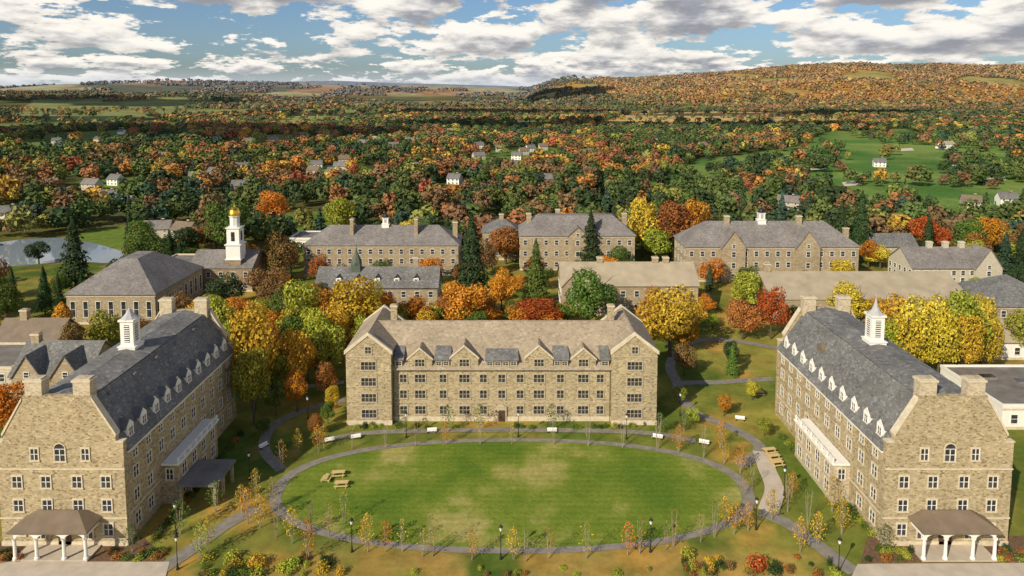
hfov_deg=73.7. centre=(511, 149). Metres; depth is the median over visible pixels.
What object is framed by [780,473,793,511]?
young tree
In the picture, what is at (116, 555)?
shrub
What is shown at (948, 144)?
house
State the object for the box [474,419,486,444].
young tree
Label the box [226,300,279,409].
leafy tree
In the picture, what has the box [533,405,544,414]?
window
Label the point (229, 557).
shrub
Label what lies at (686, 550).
shrub
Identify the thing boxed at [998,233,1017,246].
leafy tree
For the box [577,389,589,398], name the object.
window
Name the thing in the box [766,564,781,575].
shrub
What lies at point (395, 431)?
path
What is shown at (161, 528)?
shrub
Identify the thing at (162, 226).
house
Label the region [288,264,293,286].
conifer tree
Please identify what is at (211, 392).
window
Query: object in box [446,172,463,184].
house
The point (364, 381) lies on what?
window
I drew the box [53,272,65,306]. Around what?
conifer tree
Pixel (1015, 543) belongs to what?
planting bed
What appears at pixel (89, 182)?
house
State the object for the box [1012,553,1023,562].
shrub
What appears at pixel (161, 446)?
window
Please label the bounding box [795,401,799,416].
window
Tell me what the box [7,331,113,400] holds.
stone house
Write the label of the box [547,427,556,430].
bench
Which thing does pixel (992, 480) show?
window
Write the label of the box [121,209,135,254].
conifer tree
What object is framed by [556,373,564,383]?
window
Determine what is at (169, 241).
conifer tree
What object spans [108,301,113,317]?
window
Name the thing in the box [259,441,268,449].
bench
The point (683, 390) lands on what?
leafy tree
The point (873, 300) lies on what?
leafy tree
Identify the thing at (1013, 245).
leafy tree
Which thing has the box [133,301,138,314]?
window
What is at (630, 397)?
window
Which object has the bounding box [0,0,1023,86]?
sky
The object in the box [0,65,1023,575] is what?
ground
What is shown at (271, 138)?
house
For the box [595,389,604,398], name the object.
window
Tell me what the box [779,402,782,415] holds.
window
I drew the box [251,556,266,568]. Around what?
shrub
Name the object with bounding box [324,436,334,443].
bench
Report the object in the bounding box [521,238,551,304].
conifer tree
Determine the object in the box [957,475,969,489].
window
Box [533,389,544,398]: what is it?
window
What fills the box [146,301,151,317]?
window
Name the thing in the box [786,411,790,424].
window
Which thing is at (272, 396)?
leafy tree
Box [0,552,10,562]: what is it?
shrub
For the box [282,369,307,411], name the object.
leafy tree
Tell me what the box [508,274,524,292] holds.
leafy tree
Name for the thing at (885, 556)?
shrub
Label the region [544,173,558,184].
house
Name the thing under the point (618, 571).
shrub
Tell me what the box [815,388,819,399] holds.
window
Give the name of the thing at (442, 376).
window
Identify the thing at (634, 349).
window
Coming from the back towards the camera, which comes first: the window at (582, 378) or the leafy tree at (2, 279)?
the leafy tree at (2, 279)
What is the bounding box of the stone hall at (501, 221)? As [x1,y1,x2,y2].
[481,213,519,259]
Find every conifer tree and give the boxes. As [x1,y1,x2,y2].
[7,267,20,302]
[33,265,55,313]
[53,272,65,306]
[54,215,94,288]
[78,270,83,284]
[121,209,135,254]
[165,229,173,255]
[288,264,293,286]
[443,214,451,228]
[449,212,491,294]
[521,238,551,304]
[578,210,603,261]
[704,264,713,291]
[724,344,740,376]
[833,200,851,237]
[849,190,874,250]
[919,212,935,246]
[995,232,1018,273]
[1010,228,1023,270]
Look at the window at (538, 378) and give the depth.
133.75 m
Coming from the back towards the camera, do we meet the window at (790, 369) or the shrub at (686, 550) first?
the window at (790, 369)
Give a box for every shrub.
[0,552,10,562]
[15,552,24,561]
[108,546,119,555]
[110,550,121,560]
[120,554,132,560]
[132,553,146,562]
[143,548,153,558]
[149,550,163,560]
[150,530,162,540]
[158,523,166,532]
[163,517,171,525]
[168,510,178,518]
[183,497,190,506]
[185,490,195,497]
[198,549,217,564]
[199,567,211,575]
[202,568,216,575]
[219,450,228,457]
[219,567,228,575]
[222,548,242,566]
[223,565,238,575]
[225,443,234,450]
[227,557,243,568]
[229,564,246,575]
[231,436,239,443]
[234,552,244,560]
[237,430,244,436]
[241,565,254,575]
[242,552,255,565]
[246,553,266,570]
[250,565,265,575]
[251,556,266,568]
[274,558,291,573]
[284,568,290,575]
[285,555,300,571]
[301,554,311,562]
[313,559,329,574]
[320,555,335,566]
[335,564,345,575]
[394,421,402,428]
[409,567,417,574]
[502,570,509,575]
[512,569,521,575]
[612,568,622,575]
[679,546,696,560]
[687,559,698,570]
[694,560,701,570]
[698,567,705,574]
[703,564,718,575]
[704,556,712,562]
[706,561,715,573]
[712,555,721,562]
[712,559,719,569]
[716,561,727,570]
[725,560,735,570]
[743,565,758,575]
[744,552,768,574]
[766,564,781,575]
[769,558,782,570]
[777,433,786,439]
[784,439,793,445]
[786,565,794,573]
[812,567,821,575]
[828,565,845,575]
[848,508,858,517]
[854,514,864,523]
[860,520,870,530]
[864,555,871,561]
[866,526,875,536]
[875,544,881,552]
[879,546,890,554]
[879,552,890,562]
[884,543,893,553]
[893,545,902,553]
[899,550,912,559]
[907,544,914,552]
[996,554,1005,561]
[998,548,1010,555]
[999,549,1011,558]
[1000,553,1014,562]
[1002,543,1011,551]
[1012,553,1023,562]
[1013,553,1023,562]
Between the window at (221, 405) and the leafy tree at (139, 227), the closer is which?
the window at (221, 405)
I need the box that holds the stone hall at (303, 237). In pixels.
[289,231,319,246]
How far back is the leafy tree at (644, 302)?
176.51 m
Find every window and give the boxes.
[0,374,4,381]
[11,475,23,489]
[12,498,24,512]
[29,447,39,461]
[38,535,46,539]
[39,475,52,489]
[41,498,53,509]
[53,443,66,462]
[70,301,75,317]
[71,475,83,489]
[72,498,83,509]
[80,447,90,461]
[83,301,88,317]
[87,530,94,539]
[95,301,101,317]
[99,475,112,489]
[101,498,113,512]
[102,522,114,536]
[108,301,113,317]
[121,301,126,316]
[132,445,138,459]
[132,460,140,479]
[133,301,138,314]
[133,483,141,502]
[135,506,142,526]
[145,432,151,446]
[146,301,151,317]
[146,447,152,466]
[147,469,153,488]
[148,492,154,510]
[158,421,163,434]
[158,435,164,453]
[169,410,174,422]
[170,424,175,441]
[180,400,185,412]
[180,414,186,430]
[189,280,192,295]
[190,391,195,402]
[191,404,196,419]
[194,277,196,291]
[199,274,201,288]
[200,382,204,392]
[200,395,205,409]
[206,272,210,277]
[209,373,213,384]
[209,386,214,400]
[210,404,214,418]
[218,366,221,375]
[218,378,222,391]
[219,396,223,409]
[219,414,223,428]
[226,358,229,367]
[226,370,229,383]
[227,387,230,401]
[227,405,231,419]
[360,361,376,370]
[360,377,376,386]
[360,393,377,402]
[361,409,377,418]
[364,346,371,354]
[399,258,403,263]
[399,373,407,383]
[399,389,407,398]
[399,405,407,414]
[401,291,405,297]
[414,373,426,383]
[414,389,426,398]
[414,405,426,414]
[428,291,432,297]
[438,373,447,383]
[439,389,447,398]
[439,405,447,414]
[458,373,470,383]
[458,389,470,398]
[458,405,470,414]
[479,373,487,383]
[479,389,487,398]
[479,405,487,414]
[497,373,505,383]
[497,389,505,398]
[516,373,524,383]
[516,389,524,398]
[516,405,524,414]
[533,373,544,383]
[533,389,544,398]
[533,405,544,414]
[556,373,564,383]
[556,389,564,398]
[556,405,564,414]
[577,373,589,383]
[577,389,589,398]
[577,405,589,414]
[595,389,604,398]
[595,405,604,414]
[596,373,604,383]
[621,291,625,296]
[626,361,643,370]
[626,377,642,386]
[626,393,642,402]
[626,409,642,418]
[631,346,638,354]
[634,291,638,296]
[700,251,704,256]
[754,251,758,256]
[775,262,779,267]
[779,384,783,397]
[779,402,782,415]
[780,367,784,380]
[781,355,784,364]
[786,262,790,267]
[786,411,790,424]
[787,393,791,406]
[788,363,792,372]
[788,375,792,388]
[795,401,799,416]
[796,383,800,397]
[797,370,800,381]
[804,392,809,407]
[804,411,808,418]
[805,379,809,390]
[814,402,818,417]
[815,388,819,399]
[823,412,829,428]
[824,398,829,410]
[834,423,839,439]
[835,409,840,421]
[845,434,851,452]
[846,420,851,432]
[851,251,855,256]
[855,491,861,510]
[856,469,862,487]
[857,447,864,465]
[858,431,864,445]
[868,506,875,526]
[869,483,876,502]
[870,460,877,479]
[871,444,877,459]
[895,522,907,536]
[896,498,908,512]
[897,475,909,489]
[915,530,927,539]
[919,447,929,461]
[926,475,938,489]
[926,498,937,509]
[943,443,956,462]
[956,498,968,509]
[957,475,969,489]
[963,535,971,539]
[970,447,980,461]
[984,498,997,512]
[986,475,998,489]
[1001,310,1006,317]
[1010,414,1018,423]
[1014,347,1020,354]
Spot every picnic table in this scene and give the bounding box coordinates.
[320,473,331,482]
[331,470,345,478]
[334,480,348,488]
[761,447,777,453]
[765,453,781,459]
[768,459,784,466]
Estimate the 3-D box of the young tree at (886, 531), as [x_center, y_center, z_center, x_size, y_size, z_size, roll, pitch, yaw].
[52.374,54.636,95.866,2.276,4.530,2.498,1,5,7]
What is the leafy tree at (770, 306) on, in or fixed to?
on the ground at (738, 543)
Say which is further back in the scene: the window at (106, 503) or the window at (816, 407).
the window at (816, 407)
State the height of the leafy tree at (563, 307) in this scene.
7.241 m
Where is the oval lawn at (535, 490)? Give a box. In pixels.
[282,442,741,546]
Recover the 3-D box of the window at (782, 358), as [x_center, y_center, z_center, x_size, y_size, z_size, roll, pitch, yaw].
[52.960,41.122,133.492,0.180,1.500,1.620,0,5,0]
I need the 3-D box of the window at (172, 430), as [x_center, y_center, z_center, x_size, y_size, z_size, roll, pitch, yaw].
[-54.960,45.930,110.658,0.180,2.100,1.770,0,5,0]
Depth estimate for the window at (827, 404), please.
114.62 m
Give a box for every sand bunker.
[842,181,861,185]
[901,148,913,150]
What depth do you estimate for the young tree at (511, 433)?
125.24 m
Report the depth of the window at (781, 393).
133.91 m
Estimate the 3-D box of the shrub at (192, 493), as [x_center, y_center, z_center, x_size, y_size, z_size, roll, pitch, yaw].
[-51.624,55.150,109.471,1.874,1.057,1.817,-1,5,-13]
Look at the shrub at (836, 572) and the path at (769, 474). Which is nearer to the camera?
the shrub at (836, 572)
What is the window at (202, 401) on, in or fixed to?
in the gabled dormitory at (108, 447)
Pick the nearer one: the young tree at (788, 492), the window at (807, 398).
the young tree at (788, 492)
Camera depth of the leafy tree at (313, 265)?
230.07 m
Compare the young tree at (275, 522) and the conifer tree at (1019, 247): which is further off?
the conifer tree at (1019, 247)
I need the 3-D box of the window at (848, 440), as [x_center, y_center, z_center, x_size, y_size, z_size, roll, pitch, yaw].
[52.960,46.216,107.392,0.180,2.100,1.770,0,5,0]
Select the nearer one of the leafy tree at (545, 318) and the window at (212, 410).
the window at (212, 410)
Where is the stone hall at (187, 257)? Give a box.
[172,254,194,261]
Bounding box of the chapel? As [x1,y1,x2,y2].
[191,204,266,291]
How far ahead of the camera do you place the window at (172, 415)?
110.31 m
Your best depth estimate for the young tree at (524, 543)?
94.14 m
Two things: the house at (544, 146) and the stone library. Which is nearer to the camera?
the stone library
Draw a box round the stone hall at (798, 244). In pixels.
[673,204,860,281]
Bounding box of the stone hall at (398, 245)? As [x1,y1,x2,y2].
[301,209,462,275]
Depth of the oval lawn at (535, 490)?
110.27 m
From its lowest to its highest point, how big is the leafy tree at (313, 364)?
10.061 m
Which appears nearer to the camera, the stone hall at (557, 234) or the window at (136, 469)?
the window at (136, 469)
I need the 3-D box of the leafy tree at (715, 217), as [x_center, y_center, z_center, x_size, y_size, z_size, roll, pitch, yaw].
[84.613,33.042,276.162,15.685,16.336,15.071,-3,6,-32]
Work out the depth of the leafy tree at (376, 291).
175.91 m
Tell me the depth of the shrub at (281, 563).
92.59 m
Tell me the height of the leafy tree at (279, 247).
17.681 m
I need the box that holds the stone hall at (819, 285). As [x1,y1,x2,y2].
[746,262,967,321]
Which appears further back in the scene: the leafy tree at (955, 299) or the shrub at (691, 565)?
the leafy tree at (955, 299)
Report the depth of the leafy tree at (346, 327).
162.38 m
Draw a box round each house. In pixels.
[0,203,21,218]
[0,308,82,341]
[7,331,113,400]
[44,177,59,186]
[51,137,61,143]
[80,177,103,189]
[93,136,103,141]
[98,188,117,201]
[106,173,126,185]
[117,128,125,133]
[118,193,135,208]
[143,218,173,237]
[170,219,199,237]
[230,178,249,191]
[235,161,247,164]
[268,136,278,141]
[306,164,322,172]
[309,159,323,168]
[326,166,341,173]
[333,160,346,170]
[338,154,349,160]
[357,139,368,144]
[388,141,398,147]
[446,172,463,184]
[471,150,485,159]
[474,141,483,148]
[511,150,522,159]
[518,146,529,154]
[526,144,535,151]
[538,142,548,149]
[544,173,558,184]
[777,193,799,209]
[864,233,918,252]
[872,157,886,166]
[935,140,955,148]
[958,193,982,207]
[976,320,1023,359]
[993,190,1018,205]
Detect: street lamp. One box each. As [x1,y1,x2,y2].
[172,501,176,534]
[174,534,178,570]
[247,450,250,480]
[349,517,353,552]
[499,524,502,559]
[517,410,519,436]
[625,413,627,439]
[649,518,652,552]
[755,497,758,529]
[783,466,786,496]
[837,537,841,572]
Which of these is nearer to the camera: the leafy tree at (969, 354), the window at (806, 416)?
the window at (806, 416)
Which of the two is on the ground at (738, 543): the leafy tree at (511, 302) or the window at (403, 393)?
the leafy tree at (511, 302)
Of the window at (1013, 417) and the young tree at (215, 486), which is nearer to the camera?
the young tree at (215, 486)
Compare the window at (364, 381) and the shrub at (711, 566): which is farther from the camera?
the window at (364, 381)
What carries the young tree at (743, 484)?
on the ground at (738, 543)
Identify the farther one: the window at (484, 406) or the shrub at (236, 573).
the window at (484, 406)
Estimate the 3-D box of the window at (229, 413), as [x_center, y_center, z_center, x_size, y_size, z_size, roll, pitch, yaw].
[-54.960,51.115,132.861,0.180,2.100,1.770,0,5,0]
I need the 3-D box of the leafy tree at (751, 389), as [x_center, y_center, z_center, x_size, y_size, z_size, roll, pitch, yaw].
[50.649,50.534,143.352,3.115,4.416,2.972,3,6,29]
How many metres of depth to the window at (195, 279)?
213.47 m
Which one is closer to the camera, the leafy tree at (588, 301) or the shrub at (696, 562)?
the shrub at (696, 562)
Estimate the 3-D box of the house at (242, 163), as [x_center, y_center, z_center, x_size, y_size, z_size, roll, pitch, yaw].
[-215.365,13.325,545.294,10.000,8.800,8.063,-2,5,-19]
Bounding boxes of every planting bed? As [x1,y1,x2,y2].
[0,537,165,560]
[860,536,1023,562]
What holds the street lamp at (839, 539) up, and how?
on the ground at (738, 543)
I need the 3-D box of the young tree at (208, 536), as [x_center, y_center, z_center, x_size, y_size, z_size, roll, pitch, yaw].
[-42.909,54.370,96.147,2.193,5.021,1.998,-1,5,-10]
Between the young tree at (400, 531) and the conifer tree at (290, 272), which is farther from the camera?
the conifer tree at (290, 272)
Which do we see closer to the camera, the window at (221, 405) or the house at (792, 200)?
the window at (221, 405)
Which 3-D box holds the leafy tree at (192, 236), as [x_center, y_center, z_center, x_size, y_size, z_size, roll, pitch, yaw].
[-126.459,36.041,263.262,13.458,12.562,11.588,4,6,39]
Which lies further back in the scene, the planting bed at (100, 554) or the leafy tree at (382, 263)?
the leafy tree at (382, 263)
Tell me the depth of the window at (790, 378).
129.95 m
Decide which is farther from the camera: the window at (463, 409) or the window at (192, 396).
the window at (463, 409)
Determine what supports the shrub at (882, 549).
on the planting bed at (1015, 543)
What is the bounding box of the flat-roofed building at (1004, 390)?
[940,364,1023,429]
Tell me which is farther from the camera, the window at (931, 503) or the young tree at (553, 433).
the young tree at (553, 433)
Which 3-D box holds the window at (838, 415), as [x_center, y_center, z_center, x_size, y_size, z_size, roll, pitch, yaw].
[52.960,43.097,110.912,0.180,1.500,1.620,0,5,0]
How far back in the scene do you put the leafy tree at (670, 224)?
260.89 m
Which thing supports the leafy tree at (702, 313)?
on the ground at (738, 543)
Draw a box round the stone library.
[63,251,203,323]
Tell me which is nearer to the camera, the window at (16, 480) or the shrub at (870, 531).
the window at (16, 480)
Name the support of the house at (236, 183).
on the ground at (738, 543)
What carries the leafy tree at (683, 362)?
on the ground at (738, 543)
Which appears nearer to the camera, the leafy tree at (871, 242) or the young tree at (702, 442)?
the young tree at (702, 442)
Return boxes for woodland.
[0,61,1023,245]
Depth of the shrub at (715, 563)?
92.99 m
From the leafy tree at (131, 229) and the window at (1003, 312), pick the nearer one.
the window at (1003, 312)
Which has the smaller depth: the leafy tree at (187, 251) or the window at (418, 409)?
the window at (418, 409)
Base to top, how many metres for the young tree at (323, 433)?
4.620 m
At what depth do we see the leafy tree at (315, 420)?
128.12 m
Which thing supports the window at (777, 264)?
in the stone hall at (798, 244)
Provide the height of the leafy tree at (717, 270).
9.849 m
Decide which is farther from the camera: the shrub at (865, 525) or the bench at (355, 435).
the bench at (355, 435)
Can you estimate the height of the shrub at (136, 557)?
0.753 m
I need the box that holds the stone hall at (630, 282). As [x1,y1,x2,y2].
[557,256,699,315]
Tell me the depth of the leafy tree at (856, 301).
186.48 m
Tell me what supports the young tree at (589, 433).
on the oval lawn at (535, 490)
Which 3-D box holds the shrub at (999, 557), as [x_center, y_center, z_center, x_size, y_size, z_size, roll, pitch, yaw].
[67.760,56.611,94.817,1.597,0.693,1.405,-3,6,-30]
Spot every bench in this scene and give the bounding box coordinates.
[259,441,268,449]
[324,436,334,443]
[351,433,360,438]
[427,427,436,431]
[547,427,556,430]
[653,433,662,439]
[699,438,708,445]
[735,415,744,419]
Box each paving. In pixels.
[0,562,168,575]
[852,563,1023,575]
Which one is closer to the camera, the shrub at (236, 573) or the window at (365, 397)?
the shrub at (236, 573)
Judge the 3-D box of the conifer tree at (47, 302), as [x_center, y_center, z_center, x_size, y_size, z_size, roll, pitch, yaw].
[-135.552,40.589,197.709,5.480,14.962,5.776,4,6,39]
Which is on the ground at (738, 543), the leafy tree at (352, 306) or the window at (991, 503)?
the leafy tree at (352, 306)
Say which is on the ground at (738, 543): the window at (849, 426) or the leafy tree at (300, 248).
the leafy tree at (300, 248)
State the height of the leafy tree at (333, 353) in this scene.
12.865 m
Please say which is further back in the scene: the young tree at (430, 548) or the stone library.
the stone library
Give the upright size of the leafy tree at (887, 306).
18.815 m
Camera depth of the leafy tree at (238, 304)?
185.90 m
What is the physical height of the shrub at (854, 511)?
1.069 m
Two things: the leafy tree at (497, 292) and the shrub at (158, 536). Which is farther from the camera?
the leafy tree at (497, 292)
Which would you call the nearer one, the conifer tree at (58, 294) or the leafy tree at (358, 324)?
the leafy tree at (358, 324)
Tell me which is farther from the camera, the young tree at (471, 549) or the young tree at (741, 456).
the young tree at (741, 456)
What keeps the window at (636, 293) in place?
in the stone hall at (630, 282)
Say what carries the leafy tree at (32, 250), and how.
on the ground at (738, 543)
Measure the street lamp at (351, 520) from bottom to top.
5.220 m
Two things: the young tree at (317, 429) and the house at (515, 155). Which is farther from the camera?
the house at (515, 155)
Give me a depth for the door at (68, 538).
97.52 m
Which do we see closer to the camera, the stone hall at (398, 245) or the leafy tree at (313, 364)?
the leafy tree at (313, 364)
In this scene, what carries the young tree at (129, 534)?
on the planting bed at (100, 554)
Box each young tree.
[122,523,138,551]
[167,498,190,534]
[189,522,207,558]
[201,519,214,551]
[205,479,224,511]
[235,484,245,510]
[239,486,254,523]
[249,468,260,497]
[252,492,267,527]
[265,477,279,511]
[271,503,280,537]
[277,439,286,462]
[283,507,299,543]
[292,428,302,452]
[298,518,316,558]
[301,498,318,533]
[312,424,323,447]
[319,424,328,447]
[323,502,336,536]
[336,492,348,523]
[357,517,368,546]
[358,512,376,551]
[378,520,391,551]
[379,420,387,447]
[394,518,408,551]
[398,411,408,430]
[413,421,420,445]
[416,527,427,556]
[422,514,439,556]
[441,404,455,431]
[441,421,450,439]
[466,529,478,559]
[474,404,486,429]
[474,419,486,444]
[506,526,520,559]
[508,423,515,443]
[521,530,531,561]
[543,527,554,558]
[544,404,559,426]
[551,416,559,444]
[578,520,593,552]
[583,416,593,445]
[620,521,635,554]
[634,518,646,553]
[652,417,664,448]
[654,412,666,433]
[662,519,669,550]
[665,510,681,547]
[672,424,683,451]
[678,410,689,431]
[697,513,705,541]
[700,425,709,457]
[708,500,721,536]
[714,420,726,447]
[718,496,730,527]
[719,438,729,463]
[727,501,742,534]
[734,442,747,473]
[741,470,749,495]
[742,503,753,530]
[748,466,755,489]
[765,488,779,518]
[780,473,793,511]
[787,471,798,497]
[792,516,809,551]
[801,489,813,527]
[810,511,826,544]
[824,475,840,511]
[833,498,851,534]
[876,523,894,550]
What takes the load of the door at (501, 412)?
in the stone dormitory at (604, 368)
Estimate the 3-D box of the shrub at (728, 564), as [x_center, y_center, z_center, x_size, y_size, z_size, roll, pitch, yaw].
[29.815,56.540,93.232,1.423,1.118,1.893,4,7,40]
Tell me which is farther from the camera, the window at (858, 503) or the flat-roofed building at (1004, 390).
the flat-roofed building at (1004, 390)
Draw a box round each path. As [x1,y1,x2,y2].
[163,506,259,571]
[256,380,343,396]
[258,398,346,471]
[269,438,754,553]
[320,428,695,442]
[665,338,776,384]
[672,377,773,467]
[753,451,783,513]
[757,510,855,574]
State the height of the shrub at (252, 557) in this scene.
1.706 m
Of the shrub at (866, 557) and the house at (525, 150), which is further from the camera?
the house at (525, 150)
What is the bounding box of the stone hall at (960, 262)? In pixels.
[886,241,1003,282]
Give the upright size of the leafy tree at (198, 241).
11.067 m
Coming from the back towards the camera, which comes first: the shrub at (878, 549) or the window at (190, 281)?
the window at (190, 281)
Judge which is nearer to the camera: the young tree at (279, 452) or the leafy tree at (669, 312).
the young tree at (279, 452)
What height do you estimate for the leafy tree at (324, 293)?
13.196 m
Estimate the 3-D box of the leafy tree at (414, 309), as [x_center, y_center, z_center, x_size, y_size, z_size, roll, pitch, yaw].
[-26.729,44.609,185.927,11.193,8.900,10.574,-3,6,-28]
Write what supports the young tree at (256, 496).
on the ground at (738, 543)
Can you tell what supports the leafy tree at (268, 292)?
on the ground at (738, 543)
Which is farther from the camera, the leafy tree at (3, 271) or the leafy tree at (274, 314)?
the leafy tree at (3, 271)
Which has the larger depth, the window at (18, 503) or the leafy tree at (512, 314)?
the leafy tree at (512, 314)
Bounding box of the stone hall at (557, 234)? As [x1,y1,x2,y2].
[518,209,636,269]
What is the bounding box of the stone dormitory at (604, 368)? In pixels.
[344,303,658,424]
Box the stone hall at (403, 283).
[315,246,442,308]
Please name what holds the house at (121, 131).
on the ground at (738, 543)
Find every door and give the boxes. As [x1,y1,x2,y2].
[58,535,71,544]
[499,410,504,421]
[938,535,951,544]
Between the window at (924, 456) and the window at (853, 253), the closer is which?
the window at (924, 456)
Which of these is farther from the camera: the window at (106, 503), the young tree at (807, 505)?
the young tree at (807, 505)
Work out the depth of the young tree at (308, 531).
94.39 m
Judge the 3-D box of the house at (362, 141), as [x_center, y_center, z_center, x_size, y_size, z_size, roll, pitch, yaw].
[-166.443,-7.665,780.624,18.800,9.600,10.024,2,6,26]
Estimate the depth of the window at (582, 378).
133.75 m
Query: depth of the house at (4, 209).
338.81 m
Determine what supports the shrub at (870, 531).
on the ground at (738, 543)
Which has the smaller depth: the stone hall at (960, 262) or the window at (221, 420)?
the window at (221, 420)
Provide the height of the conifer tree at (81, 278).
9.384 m
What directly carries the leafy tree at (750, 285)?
on the ground at (738, 543)
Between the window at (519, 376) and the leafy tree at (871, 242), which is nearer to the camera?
the window at (519, 376)
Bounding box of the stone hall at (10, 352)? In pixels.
[0,342,25,392]
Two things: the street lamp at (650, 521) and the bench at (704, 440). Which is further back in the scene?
the bench at (704, 440)
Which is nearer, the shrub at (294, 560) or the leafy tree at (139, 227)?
the shrub at (294, 560)
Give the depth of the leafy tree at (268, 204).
317.68 m
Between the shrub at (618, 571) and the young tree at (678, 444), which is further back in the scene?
the young tree at (678, 444)
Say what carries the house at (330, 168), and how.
on the ground at (738, 543)
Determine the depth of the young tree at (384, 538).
96.05 m
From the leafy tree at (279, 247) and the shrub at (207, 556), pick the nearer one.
the shrub at (207, 556)
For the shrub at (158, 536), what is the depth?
99.26 m
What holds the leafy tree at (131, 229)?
on the ground at (738, 543)
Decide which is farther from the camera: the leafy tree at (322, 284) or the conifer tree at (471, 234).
the conifer tree at (471, 234)
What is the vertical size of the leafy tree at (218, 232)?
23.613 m
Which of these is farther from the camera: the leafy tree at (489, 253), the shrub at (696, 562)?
the leafy tree at (489, 253)
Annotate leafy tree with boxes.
[0,258,10,276]
[0,275,8,295]
[0,282,24,317]
[0,381,24,428]
[23,240,50,263]
[49,273,72,290]
[58,321,87,339]
[84,308,121,342]
[105,254,129,266]
[118,321,146,333]
[124,222,154,233]
[125,219,155,248]
[125,227,163,251]
[126,232,169,254]
[140,317,151,324]
[162,236,176,249]
[170,227,201,250]
[172,290,193,308]
[174,227,204,250]
[177,247,196,253]
[185,301,211,308]
[192,295,235,327]
[200,223,225,248]
[201,198,250,242]
[202,294,223,307]
[205,272,246,301]
[222,319,248,346]
[223,295,250,317]
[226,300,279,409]
[230,345,270,424]
[244,266,288,290]
[245,297,272,320]
[249,244,258,248]
[255,189,289,218]
[255,275,293,310]
[255,318,283,377]
[255,418,270,435]
[260,230,299,272]
[261,308,298,329]
[263,377,286,415]
[264,353,290,394]
[268,285,303,318]
[276,279,324,336]
[279,314,305,362]
[279,328,317,386]
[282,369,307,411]
[294,242,302,253]
[298,305,333,369]
[301,299,332,342]
[303,337,320,379]
[304,282,326,302]
[304,282,329,300]
[307,253,332,275]
[307,413,324,435]
[308,324,346,378]
[313,288,344,319]
[314,360,338,398]
[320,401,334,423]
[323,197,356,224]
[323,385,339,414]
[324,275,382,341]
[326,308,355,361]
[349,314,365,342]
[363,278,388,314]
[372,259,392,265]
[373,294,399,312]
[378,290,392,299]
[397,295,433,319]
[398,305,412,319]
[399,220,419,224]
[413,309,439,319]
[414,308,446,319]
[419,257,444,272]
[428,301,447,318]
[435,288,461,319]
[440,280,489,319]
[449,227,465,250]
[453,263,467,282]
[459,309,487,319]
[473,238,498,271]
[475,300,495,311]
[479,304,502,319]
[486,226,519,263]
[488,267,514,312]
[501,299,520,318]
[504,304,533,319]
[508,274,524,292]
[512,297,563,319]
[522,256,545,272]
[533,268,553,283]
[539,309,564,319]
[548,302,569,319]
[564,267,617,319]
[603,255,618,261]
[607,245,635,261]
[624,196,659,257]
[634,284,700,356]
[634,285,666,339]
[641,227,672,255]
[655,200,696,257]
[671,385,687,403]
[672,319,699,349]
[674,342,697,375]
[681,198,714,230]
[684,407,699,423]
[686,296,707,330]
[696,258,725,286]
[698,291,717,310]
[706,313,718,327]
[708,211,731,220]
[717,393,731,415]
[723,340,739,366]
[725,297,766,339]
[730,271,762,308]
[737,266,758,279]
[746,379,760,399]
[755,285,791,339]
[756,417,771,435]
[788,305,797,315]
[826,280,871,317]
[829,259,855,270]
[849,228,868,250]
[859,239,881,267]
[859,296,887,316]
[864,244,892,268]
[878,292,917,343]
[884,316,906,348]
[886,313,927,361]
[891,292,953,356]
[907,216,940,243]
[914,307,964,372]
[927,288,994,363]
[933,227,953,244]
[947,218,989,246]
[949,313,985,363]
[954,231,991,248]
[965,239,986,247]
[968,293,1004,363]
[971,217,1008,244]
[976,217,1005,243]
[979,320,1005,363]
[984,217,1010,250]
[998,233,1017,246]
[1003,307,1023,345]
[1004,242,1023,258]
[1005,264,1023,282]
[1014,223,1023,242]
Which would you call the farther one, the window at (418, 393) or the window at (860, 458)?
the window at (418, 393)
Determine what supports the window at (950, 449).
in the gabled dormitory at (906, 447)
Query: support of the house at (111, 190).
on the ground at (738, 543)
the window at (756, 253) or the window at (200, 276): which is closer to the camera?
the window at (200, 276)
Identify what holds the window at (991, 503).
in the gabled dormitory at (906, 447)
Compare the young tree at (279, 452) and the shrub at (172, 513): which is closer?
the shrub at (172, 513)
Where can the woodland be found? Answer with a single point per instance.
(573, 131)
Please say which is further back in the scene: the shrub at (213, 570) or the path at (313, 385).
the path at (313, 385)
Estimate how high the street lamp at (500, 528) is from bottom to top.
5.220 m
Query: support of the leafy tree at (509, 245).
on the ground at (738, 543)
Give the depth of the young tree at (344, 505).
102.46 m
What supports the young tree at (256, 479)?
on the ground at (738, 543)
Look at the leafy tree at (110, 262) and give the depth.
221.97 m
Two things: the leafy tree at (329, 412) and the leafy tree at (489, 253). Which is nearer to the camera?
the leafy tree at (329, 412)
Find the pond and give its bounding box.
[0,238,123,266]
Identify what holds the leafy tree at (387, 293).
on the ground at (738, 543)
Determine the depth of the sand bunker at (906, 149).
746.36 m
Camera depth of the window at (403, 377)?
133.75 m
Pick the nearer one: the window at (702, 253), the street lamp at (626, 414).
the street lamp at (626, 414)
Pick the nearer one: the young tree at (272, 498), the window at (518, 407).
the young tree at (272, 498)
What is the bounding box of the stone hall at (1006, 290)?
[958,274,1023,330]
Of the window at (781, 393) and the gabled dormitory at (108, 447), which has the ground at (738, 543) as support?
the gabled dormitory at (108, 447)
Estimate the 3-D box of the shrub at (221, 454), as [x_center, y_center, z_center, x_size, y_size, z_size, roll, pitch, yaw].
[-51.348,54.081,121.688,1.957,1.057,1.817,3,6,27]
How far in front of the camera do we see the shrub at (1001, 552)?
95.35 m
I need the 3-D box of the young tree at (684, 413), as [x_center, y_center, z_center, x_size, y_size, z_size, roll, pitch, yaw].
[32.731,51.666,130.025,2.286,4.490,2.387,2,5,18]
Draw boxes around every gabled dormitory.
[0,297,235,561]
[775,292,1014,561]
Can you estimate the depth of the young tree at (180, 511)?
99.86 m

